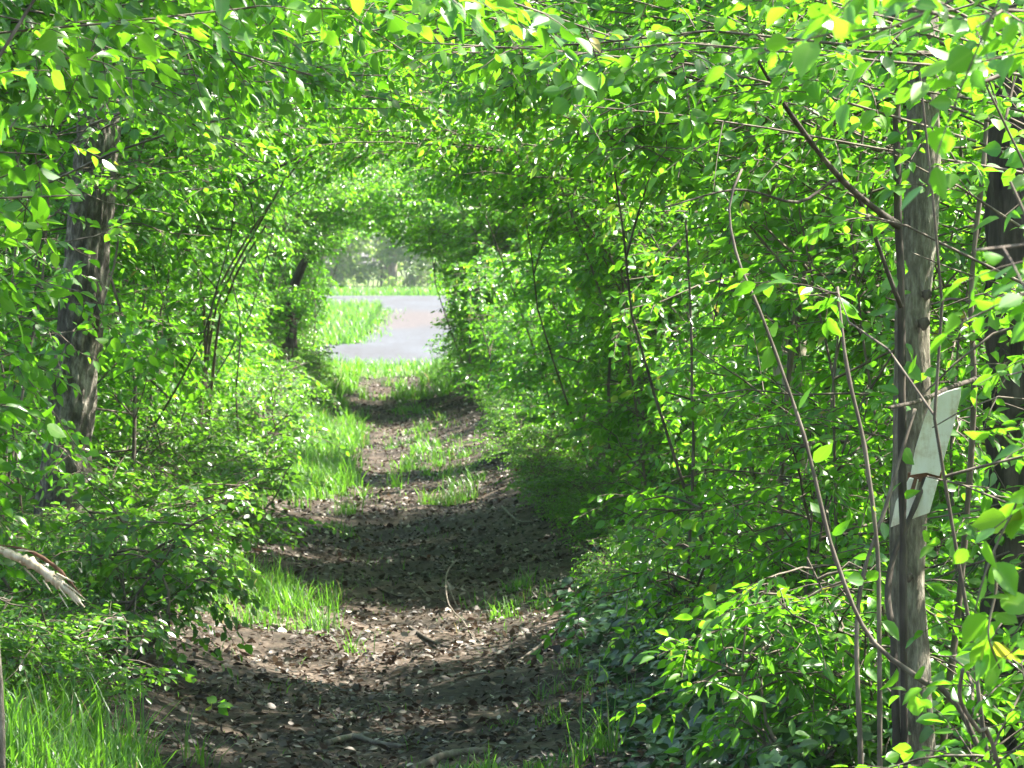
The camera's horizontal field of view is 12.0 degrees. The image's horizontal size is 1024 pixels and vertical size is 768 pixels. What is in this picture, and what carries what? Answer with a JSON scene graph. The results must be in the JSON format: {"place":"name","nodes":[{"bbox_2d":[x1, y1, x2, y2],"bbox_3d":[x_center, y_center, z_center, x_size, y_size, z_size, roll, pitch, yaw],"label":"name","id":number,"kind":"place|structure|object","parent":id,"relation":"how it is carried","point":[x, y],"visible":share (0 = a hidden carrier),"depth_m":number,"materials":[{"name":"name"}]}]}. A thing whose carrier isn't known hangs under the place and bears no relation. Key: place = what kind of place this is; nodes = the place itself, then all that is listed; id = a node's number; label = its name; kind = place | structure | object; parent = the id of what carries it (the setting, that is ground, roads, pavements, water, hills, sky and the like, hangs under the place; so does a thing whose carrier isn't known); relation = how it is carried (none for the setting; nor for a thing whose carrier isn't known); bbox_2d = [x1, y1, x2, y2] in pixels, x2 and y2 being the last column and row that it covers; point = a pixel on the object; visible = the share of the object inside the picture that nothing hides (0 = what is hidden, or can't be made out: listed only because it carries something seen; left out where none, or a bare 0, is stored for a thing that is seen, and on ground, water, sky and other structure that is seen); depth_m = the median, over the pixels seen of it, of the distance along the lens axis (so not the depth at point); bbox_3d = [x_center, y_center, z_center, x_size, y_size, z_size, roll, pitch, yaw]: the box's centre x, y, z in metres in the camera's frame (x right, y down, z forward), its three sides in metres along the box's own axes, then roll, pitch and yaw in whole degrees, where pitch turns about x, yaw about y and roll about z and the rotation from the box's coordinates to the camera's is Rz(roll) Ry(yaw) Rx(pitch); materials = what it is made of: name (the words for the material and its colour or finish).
{"place":"outdoors","nodes":[
{"label":"outdoors","id":0,"kind":"place"},
{"bbox_2d":[300,285,446,379],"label":"meadow grass","id":1,"kind":"structure","parent":0,"point":[350,321],"depth_m":102.95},
{"bbox_2d":[309,296,457,363],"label":"gravel road","id":2,"kind":"structure","parent":0,"point":[412,332],"depth_m":99.85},
{"bbox_2d":[5,265,1022,767],"bbox_3d":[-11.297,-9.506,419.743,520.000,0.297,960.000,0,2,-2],"label":"ground","id":3,"kind":"structure","parent":0,"point":[273,721],"depth_m":20.02,"materials":[{"name":"soil"}]},
{"bbox_2d":[0,544,85,767],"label":"broken branch","id":4,"kind":"object","parent":3,"relation":"on","point":[56,580],"visible":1,"depth_m":10.95,"materials":[{"name":"brown wood"}]},
{"bbox_2d":[0,492,106,592],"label":"undergrowth plant","id":5,"kind":"object","parent":3,"relation":"on","point":[58,509],"visible":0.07,"depth_m":19.58,"materials":[{"name":"green plant"}]},
{"bbox_2d":[0,546,115,689],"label":"undergrowth plant","id":6,"kind":"object","parent":3,"relation":"on","point":[98,610],"visible":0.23,"depth_m":15.98,"materials":[{"name":"green plant"}]},
{"bbox_2d":[0,596,123,706],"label":"undergrowth plant","id":7,"kind":"object","parent":3,"relation":"on","point":[6,633],"visible":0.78,"depth_m":15.10,"materials":[{"name":"green plant"}]},
{"bbox_2d":[0,511,149,638],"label":"undergrowth plant","id":8,"kind":"object","parent":3,"relation":"on","point":[39,547],"visible":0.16,"depth_m":18.06,"materials":[{"name":"green plant"}]},
{"bbox_2d":[31,16,122,542],"bbox_3d":[-1.206,-3.829,21.126,2.866,9.490,3.903,-1,2,-27],"label":"tree","id":9,"kind":"object","parent":3,"relation":"on","point":[79,411],"visible":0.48,"depth_m":20.88,"materials":[{"name":"brown plant"}]},
{"bbox_2d":[0,599,203,721],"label":"undergrowth plant","id":10,"kind":"object","parent":3,"relation":"on","point":[134,683],"visible":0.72,"depth_m":15.40,"materials":[{"name":"green plant"}]},
{"bbox_2d":[3,506,241,628],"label":"undergrowth plant","id":11,"kind":"object","parent":3,"relation":"on","point":[209,547],"visible":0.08,"depth_m":19.57,"materials":[{"name":"green plant"}]},
{"bbox_2d":[3,452,243,597],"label":"undergrowth plant","id":12,"kind":"object","parent":3,"relation":"on","point":[124,476],"visible":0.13,"depth_m":20.96,"materials":[{"name":"green plant"}]},
{"bbox_2d":[0,461,249,556],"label":"undergrowth plant","id":13,"kind":"object","parent":3,"relation":"on","point":[26,490],"visible":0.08,"depth_m":21.46,"materials":[{"name":"green plant"}]},
{"bbox_2d":[0,476,268,685],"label":"undergrowth plant","id":14,"kind":"object","parent":3,"relation":"on","point":[149,602],"visible":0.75,"depth_m":17.09,"materials":[{"name":"green plant"}]},
{"bbox_2d":[5,454,270,588],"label":"undergrowth plant","id":15,"kind":"object","parent":3,"relation":"on","point":[162,492],"visible":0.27,"depth_m":21.49,"materials":[{"name":"green plant"}]},
{"bbox_2d":[33,405,285,542],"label":"undergrowth plant","id":16,"kind":"object","parent":3,"relation":"on","point":[160,439],"visible":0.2,"depth_m":24.31,"materials":[{"name":"green plant"}]},
{"bbox_2d":[64,148,292,436],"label":"shrub","id":17,"kind":"object","parent":3,"relation":"on","point":[213,335],"visible":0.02,"depth_m":30.94,"materials":[{"name":"green plant"}]},
{"bbox_2d":[97,386,262,495],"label":"undergrowth plant","id":18,"kind":"object","parent":3,"relation":"on","point":[208,423],"visible":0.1,"depth_m":28.06,"materials":[{"name":"green plant"}]},
{"bbox_2d":[0,1,368,466],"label":"shrub","id":19,"kind":"object","parent":3,"relation":"on","point":[158,398],"visible":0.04,"depth_m":26.48,"materials":[{"name":"green plant"}]},
{"bbox_2d":[120,429,266,497],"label":"undergrowth plant","id":20,"kind":"object","parent":3,"relation":"on","point":[203,460],"visible":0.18,"depth_m":26.96,"materials":[{"name":"green plant"}]},
{"bbox_2d":[135,205,275,404],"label":"shrub","id":21,"kind":"object","parent":3,"relation":"on","point":[233,380],"visible":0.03,"depth_m":38.34,"materials":[{"name":"green plant"}]},
{"bbox_2d":[35,28,400,449],"bbox_3d":[-2.188,-1.016,28.982,3.878,3.385,3.720,0,2,11],"label":"shrub","id":22,"kind":"object","parent":3,"relation":"on","point":[174,316],"visible":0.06,"depth_m":28.84,"materials":[{"name":"green plant"}]},
{"bbox_2d":[97,448,347,560],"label":"undergrowth plant","id":23,"kind":"object","parent":3,"relation":"on","point":[250,518],"visible":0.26,"depth_m":23.71,"materials":[{"name":"green plant"}]},
{"bbox_2d":[0,0,461,520],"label":"shrub","id":24,"kind":"object","parent":3,"relation":"on","point":[168,150],"visible":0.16,"depth_m":21.96,"materials":[{"name":"green plant"}]},
{"bbox_2d":[142,147,320,402],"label":"shrub","id":25,"kind":"object","parent":3,"relation":"on","point":[292,177],"visible":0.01,"depth_m":35.20,"materials":[{"name":"green plant"}]},
{"bbox_2d":[150,166,316,403],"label":"shrub","id":26,"kind":"object","parent":3,"relation":"on","point":[233,308],"depth_m":40.03,"materials":[{"name":"green plant"}]},
{"bbox_2d":[0,0,468,569],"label":"shrub","id":27,"kind":"object","parent":3,"relation":"on","point":[134,176],"visible":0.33,"depth_m":20.04,"materials":[{"name":"green plant"}]},
{"bbox_2d":[205,224,266,435],"bbox_3d":[-1.773,-0.133,30.152,0.134,1.697,2.044,0,2,-15],"label":"sapling","id":28,"kind":"object","parent":3,"relation":"on","point":[229,297],"visible":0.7,"depth_m":30.32,"materials":[{"name":"brown plant"}]},
{"bbox_2d":[0,13,479,494],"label":"shrub","id":29,"kind":"object","parent":3,"relation":"on","point":[180,352],"visible":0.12,"depth_m":24.88,"materials":[{"name":"green plant"}]},
{"bbox_2d":[137,363,349,494],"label":"undergrowth plant","id":30,"kind":"object","parent":3,"relation":"on","point":[250,414],"visible":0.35,"depth_m":31.09,"materials":[{"name":"green plant"}]},
{"bbox_2d":[201,176,286,424],"bbox_3d":[-1.732,-0.285,30.175,0.105,1.986,1.402,-1,2,-27],"label":"sapling","id":31,"kind":"object","parent":3,"relation":"on","point":[281,189],"visible":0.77,"depth_m":30.13,"materials":[{"name":"brown plant"}]},
{"bbox_2d":[65,63,424,403],"bbox_3d":[-2.196,-1.108,33.382,4.031,3.468,4.116,0,2,-2],"label":"shrub","id":32,"kind":"object","parent":3,"relation":"on","point":[228,325],"visible":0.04,"depth_m":33.16,"materials":[{"name":"green plant"}]},
{"bbox_2d":[0,0,495,597],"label":"shrub","id":33,"kind":"object","parent":3,"relation":"on","point":[28,370],"visible":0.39,"depth_m":16.90,"materials":[{"name":"green plant"}]},
{"bbox_2d":[197,159,299,433],"bbox_3d":[-1.684,-0.356,30.274,0.994,2.115,0.116,1,2,43],"label":"sapling","id":34,"kind":"object","parent":3,"relation":"on","point":[263,206],"visible":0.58,"depth_m":30.31,"materials":[{"name":"brown plant"}]},
{"bbox_2d":[203,139,299,377],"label":"shrub","id":35,"kind":"object","parent":3,"relation":"on","point":[256,362],"visible":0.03,"depth_m":43.22,"materials":[{"name":"green plant"}]},
{"bbox_2d":[187,385,332,442],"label":"undergrowth plant","id":36,"kind":"object","parent":3,"relation":"on","point":[279,395],"visible":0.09,"depth_m":37.28,"materials":[{"name":"green plant"}]},
{"bbox_2d":[209,159,325,405],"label":"shrub","id":37,"kind":"object","parent":3,"relation":"on","point":[271,305],"visible":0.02,"depth_m":44.59,"materials":[{"name":"green plant"}]},
{"bbox_2d":[255,336,338,397],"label":"undergrowth plant","id":38,"kind":"object","parent":3,"relation":"on","point":[310,366],"visible":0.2,"depth_m":50.30,"materials":[{"name":"green plant"}]},
{"bbox_2d":[0,0,601,546],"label":"shrub","id":39,"kind":"object","parent":3,"relation":"on","point":[240,54],"visible":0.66,"depth_m":13.23,"materials":[{"name":"green plant"}]},
{"bbox_2d":[281,255,322,400],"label":"tree","id":40,"kind":"object","parent":3,"relation":"on","point":[297,276],"visible":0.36,"depth_m":50.91,"materials":[{"name":"brown plant"}]},
{"bbox_2d":[266,224,348,376],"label":"shrub","id":41,"kind":"object","parent":3,"relation":"on","point":[311,331],"depth_m":56.16,"materials":[{"name":"green plant"}]},
{"bbox_2d":[0,0,619,307],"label":"shrub","id":42,"kind":"object","parent":3,"relation":"on","point":[200,23],"visible":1,"depth_m":10.87,"materials":[{"name":"green plant"}]},
{"bbox_2d":[268,225,354,356],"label":"shrub","id":43,"kind":"object","parent":3,"relation":"on","point":[322,291],"visible":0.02,"depth_m":57.79,"materials":[{"name":"green plant"}]},
{"bbox_2d":[216,130,421,376],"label":"shrub","id":44,"kind":"object","parent":3,"relation":"on","point":[347,181],"visible":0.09,"depth_m":46.29,"materials":[{"name":"green plant"}]},
{"bbox_2d":[218,107,421,353],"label":"shrub","id":45,"kind":"object","parent":3,"relation":"on","point":[313,252],"visible":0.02,"depth_m":51.86,"materials":[{"name":"green plant"}]},
{"bbox_2d":[219,129,426,381],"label":"shrub","id":46,"kind":"object","parent":3,"relation":"on","point":[290,295],"visible":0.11,"depth_m":48.61,"materials":[{"name":"green plant"}]},
{"bbox_2d":[2,348,654,767],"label":"grass","id":47,"kind":"structure","parent":3,"relation":"on","point":[26,738],"depth_m":21.22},
{"bbox_2d":[296,226,393,292],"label":"tree","id":48,"kind":"object","parent":3,"relation":"on","point":[365,246],"visible":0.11,"depth_m":212.11,"materials":[{"name":"green plant"}]},
{"bbox_2d":[341,235,451,289],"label":"tree","id":49,"kind":"object","parent":3,"relation":"on","point":[380,255],"visible":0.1,"depth_m":211.68,"materials":[{"name":"green plant"}]},
{"bbox_2d":[383,236,443,290],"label":"shrub","id":50,"kind":"object","parent":3,"relation":"on","point":[412,269],"visible":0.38,"depth_m":206.47,"materials":[{"name":"green plant"}]},
{"bbox_2d":[326,162,516,385],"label":"shrub","id":51,"kind":"object","parent":3,"relation":"on","point":[396,237],"visible":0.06,"depth_m":52.37,"materials":[{"name":"green plant"}]},
{"bbox_2d":[299,168,548,402],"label":"shrub","id":52,"kind":"object","parent":3,"relation":"on","point":[468,234],"visible":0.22,"depth_m":48.04,"materials":[{"name":"green plant"}]},
{"bbox_2d":[327,120,544,368],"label":"shrub","id":53,"kind":"object","parent":3,"relation":"on","point":[460,255],"visible":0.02,"depth_m":50.75,"materials":[{"name":"green plant"}]},
{"bbox_2d":[410,747,487,767],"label":"stick","id":54,"kind":"object","parent":3,"relation":"on","point":[438,757],"visible":0.94,"depth_m":15.41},
{"bbox_2d":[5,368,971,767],"bbox_3d":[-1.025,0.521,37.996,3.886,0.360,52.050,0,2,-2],"label":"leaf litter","id":55,"kind":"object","parent":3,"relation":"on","point":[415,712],"visible":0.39,"depth_m":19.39,"materials":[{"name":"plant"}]},
{"bbox_2d":[302,49,683,471],"bbox_3d":[0.479,-0.825,28.914,3.662,3.295,3.964,0,2,-2],"label":"shrub","id":56,"kind":"object","parent":3,"relation":"on","point":[473,188],"visible":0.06,"depth_m":29.18,"materials":[{"name":"green plant"}]},
{"bbox_2d":[433,233,555,394],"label":"shrub","id":57,"kind":"object","parent":3,"relation":"on","point":[461,288],"visible":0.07,"depth_m":46.11,"materials":[{"name":"green plant"}]},
{"bbox_2d":[350,125,640,450],"bbox_3d":[0.420,-1.283,35.608,3.570,3.689,3.969,0,2,-2],"label":"shrub","id":58,"kind":"object","parent":3,"relation":"on","point":[527,292],"visible":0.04,"depth_m":35.42,"materials":[{"name":"green plant"}]},
{"bbox_2d":[440,217,578,419],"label":"shrub","id":59,"kind":"object","parent":3,"relation":"on","point":[482,332],"visible":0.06,"depth_m":44.12,"materials":[{"name":"green plant"}]},
{"bbox_2d":[453,232,584,403],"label":"shrub","id":60,"kind":"object","parent":3,"relation":"on","point":[518,343],"visible":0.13,"depth_m":41.96,"materials":[{"name":"green plant"}]},
{"bbox_2d":[476,385,562,444],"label":"undergrowth plant","id":61,"kind":"object","parent":3,"relation":"on","point":[518,415],"visible":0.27,"depth_m":36.14,"materials":[{"name":"green plant"}]},
{"bbox_2d":[463,422,604,467],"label":"undergrowth plant","id":62,"kind":"object","parent":3,"relation":"on","point":[496,449],"visible":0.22,"depth_m":33.03,"materials":[{"name":"green plant"}]},
{"bbox_2d":[498,398,595,471],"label":"undergrowth plant","id":63,"kind":"object","parent":3,"relation":"on","point":[531,435],"visible":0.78,"depth_m":31.94,"materials":[{"name":"green plant"}]},
{"bbox_2d":[513,480,594,522],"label":"undergrowth plant","id":64,"kind":"object","parent":3,"relation":"on","point":[550,504],"visible":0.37,"depth_m":26.57,"materials":[{"name":"green plant"}]},
{"bbox_2d":[513,455,613,507],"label":"undergrowth plant","id":65,"kind":"object","parent":3,"relation":"on","point":[544,481],"visible":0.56,"depth_m":27.54,"materials":[{"name":"green plant"}]},
{"bbox_2d":[490,431,655,504],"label":"undergrowth plant","id":66,"kind":"object","parent":3,"relation":"on","point":[555,468],"visible":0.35,"depth_m":28.32,"materials":[{"name":"green plant"}]},
{"bbox_2d":[268,1,883,544],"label":"shrub","id":67,"kind":"object","parent":3,"relation":"on","point":[476,143],"visible":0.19,"depth_m":23.07,"materials":[{"name":"green plant"}]},
{"bbox_2d":[310,48,862,503],"bbox_3d":[0.672,-1.006,27.052,3.788,3.467,3.230,0,2,-2],"label":"shrub","id":68,"kind":"object","parent":3,"relation":"on","point":[616,380],"visible":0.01,"depth_m":27.07,"materials":[{"name":"green plant"}]},
{"bbox_2d":[534,237,656,457],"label":"shrub","id":69,"kind":"object","parent":3,"relation":"on","point":[548,290],"visible":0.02,"depth_m":33.98,"materials":[{"name":"green plant"}]},
{"bbox_2d":[545,487,674,552],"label":"undergrowth plant","id":70,"kind":"object","parent":3,"relation":"on","point":[586,534],"visible":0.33,"depth_m":23.67,"materials":[{"name":"green plant"}]},
{"bbox_2d":[341,9,885,532],"bbox_3d":[0.843,-1.014,25.054,3.570,3.682,3.828,0,2,-2],"label":"shrub","id":71,"kind":"object","parent":3,"relation":"on","point":[617,419],"visible":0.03,"depth_m":24.97,"materials":[{"name":"green plant"}]},
{"bbox_2d":[567,533,665,582],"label":"undergrowth plant","id":72,"kind":"object","parent":3,"relation":"on","point":[613,555],"visible":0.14,"depth_m":21.41,"materials":[{"name":"green plant"}]},
{"bbox_2d":[272,0,973,570],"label":"shrub","id":73,"kind":"object","parent":3,"relation":"on","point":[708,336],"visible":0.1,"depth_m":18.69,"materials":[{"name":"green plant"}]},
{"bbox_2d":[551,466,694,534],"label":"undergrowth plant","id":74,"kind":"object","parent":3,"relation":"on","point":[606,510],"visible":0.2,"depth_m":24.44,"materials":[{"name":"green plant"}]},
{"bbox_2d":[268,0,987,646],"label":"shrub","id":75,"kind":"object","parent":3,"relation":"on","point":[856,350],"visible":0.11,"depth_m":15.96,"materials":[{"name":"green plant"}]},
{"bbox_2d":[569,530,692,600],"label":"undergrowth plant","id":76,"kind":"object","parent":3,"relation":"on","point":[599,562],"visible":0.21,"depth_m":20.18,"materials":[{"name":"green plant"}]},
{"bbox_2d":[265,0,1023,761],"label":"shrub","id":77,"kind":"object","parent":3,"relation":"on","point":[795,170],"visible":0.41,"depth_m":14.42,"materials":[{"name":"green plant"}]},
{"bbox_2d":[570,534,749,625],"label":"undergrowth plant","id":78,"kind":"object","parent":3,"relation":"on","point":[695,578],"visible":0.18,"depth_m":18.48,"materials":[{"name":"green plant"}]},
{"bbox_2d":[516,304,868,463],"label":"shrub","id":79,"kind":"object","parent":3,"relation":"on","point":[551,408],"visible":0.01,"depth_m":31.77,"materials":[{"name":"green plant"}]},
{"bbox_2d":[685,220,709,648],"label":"sapling","id":80,"kind":"object","parent":3,"relation":"on","point":[692,415],"visible":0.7,"depth_m":17.14,"materials":[{"name":"brown plant"}]},
{"bbox_2d":[388,0,1023,767],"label":"shrub","id":81,"kind":"object","parent":3,"relation":"on","point":[626,68],"visible":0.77,"depth_m":11.62,"materials":[{"name":"green plant"}]},
{"bbox_2d":[526,476,945,695],"bbox_3d":[0.772,0.712,16.493,1.449,0.821,1.778,0,2,-2],"label":"shrub","id":82,"kind":"object","parent":3,"relation":"on","point":[647,576],"visible":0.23,"depth_m":16.48,"materials":[{"name":"green plant"}]},
{"bbox_2d":[537,522,962,767],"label":"ivy ground cover","id":83,"kind":"object","parent":3,"relation":"on","point":[658,745],"visible":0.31,"depth_m":15.44,"materials":[{"name":"green plant"}]},
{"bbox_2d":[572,193,968,567],"bbox_3d":[1.588,0.050,20.743,2.603,1.824,3.525,0,2,-2],"label":"shrub","id":84,"kind":"object","parent":3,"relation":"on","point":[652,295],"visible":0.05,"depth_m":20.48,"materials":[{"name":"green plant"}]},
{"bbox_2d":[758,159,823,554],"bbox_3d":[1.454,-3.084,18.894,3.339,8.153,4.430,0,2,-16],"label":"tree","id":85,"kind":"object","parent":3,"relation":"on","point":[802,348],"visible":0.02,"depth_m":18.98,"materials":[{"name":"green plant"}]},
{"bbox_2d":[665,0,921,767],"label":"sapling","id":86,"kind":"object","parent":3,"relation":"on","point":[892,283],"visible":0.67,"depth_m":12.16,"materials":[{"name":"brown plant"}]},
{"bbox_2d":[610,551,1023,767],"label":"shrub","id":87,"kind":"object","parent":3,"relation":"on","point":[809,677],"visible":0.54,"depth_m":13.05,"materials":[{"name":"green plant"}]},
{"bbox_2d":[653,490,983,715],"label":"shrub","id":88,"kind":"object","parent":3,"relation":"on","point":[756,555],"visible":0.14,"depth_m":14.71,"materials":[{"name":"green plant"}]},
{"bbox_2d":[708,168,986,761],"bbox_3d":[0.807,0.364,10.677,0.787,1.678,0.123,1,2,19],"label":"sapling","id":89,"kind":"object","parent":3,"relation":"on","point":[770,356],"visible":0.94,"depth_m":10.71,"materials":[{"name":"brown plant"}]},
{"bbox_2d":[705,0,1023,719],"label":"shrub","id":90,"kind":"object","parent":3,"relation":"on","point":[976,67],"visible":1,"depth_m":7.47,"materials":[{"name":"green plant"}]},
{"bbox_2d":[836,286,898,767],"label":"sapling","id":91,"kind":"object","parent":3,"relation":"on","point":[891,628],"visible":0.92,"depth_m":10.96,"materials":[{"name":"brown plant"}]},
{"bbox_2d":[724,0,1023,763],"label":"shrub","id":92,"kind":"object","parent":3,"relation":"on","point":[840,112],"visible":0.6,"depth_m":10.37,"materials":[{"name":"green plant"}]},
{"bbox_2d":[854,408,916,764],"bbox_3d":[0.850,0.627,11.355,0.075,1.135,0.270,1,2,31],"label":"sapling","id":93,"kind":"object","parent":3,"relation":"on","point":[907,456],"visible":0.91,"depth_m":11.33,"materials":[{"name":"brown plant"}]},
{"bbox_2d":[884,477,925,767],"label":"vine","id":94,"kind":"object","parent":3,"relation":"on","point":[896,730],"visible":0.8,"depth_m":12.23,"materials":[{"name":"brown plant"}]},
{"bbox_2d":[889,9,940,767],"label":"tree","id":95,"kind":"object","parent":3,"relation":"on","point":[917,212],"visible":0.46,"depth_m":12.60,"materials":[{"name":"brown plant"}]},
{"bbox_2d":[891,387,960,526],"bbox_3d":[1.048,0.185,12.337,0.178,0.357,0.046,0,8,6],"label":"board","id":96,"kind":"object","parent":95,"relation":"attached to","point":[926,459],"visible":0.88,"depth_m":12.32,"materials":[{"name":"paint"}]},
{"bbox_2d":[832,687,1023,767],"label":"shrub","id":97,"kind":"object","parent":3,"relation":"on","point":[917,706],"visible":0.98,"depth_m":10.18,"materials":[{"name":"green plant"}]},
{"bbox_2d":[939,75,1003,762],"bbox_3d":[1.204,0.096,13.046,0.126,1.981,0.272,1,2,39],"label":"sapling","id":98,"kind":"object","parent":3,"relation":"on","point":[979,190],"visible":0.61,"depth_m":13.02,"materials":[{"name":"brown plant"}]},
{"bbox_2d":[957,668,1013,767],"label":"sapling","id":99,"kind":"object","parent":3,"relation":"on","point":[1007,763],"visible":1,"depth_m":9.31,"materials":[{"name":"brown plant"}]},
{"bbox_2d":[962,503,1023,683],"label":"sapling","id":100,"kind":"object","parent":3,"relation":"on","point":[985,655],"visible":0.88,"depth_m":8.36,"materials":[{"name":"green plant"}]},
{"bbox_2d":[980,3,1023,765],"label":"tree","id":101,"kind":"object","parent":3,"relation":"on","point":[1001,198],"visible":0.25,"depth_m":13.75,"materials":[{"name":"brown plant"}]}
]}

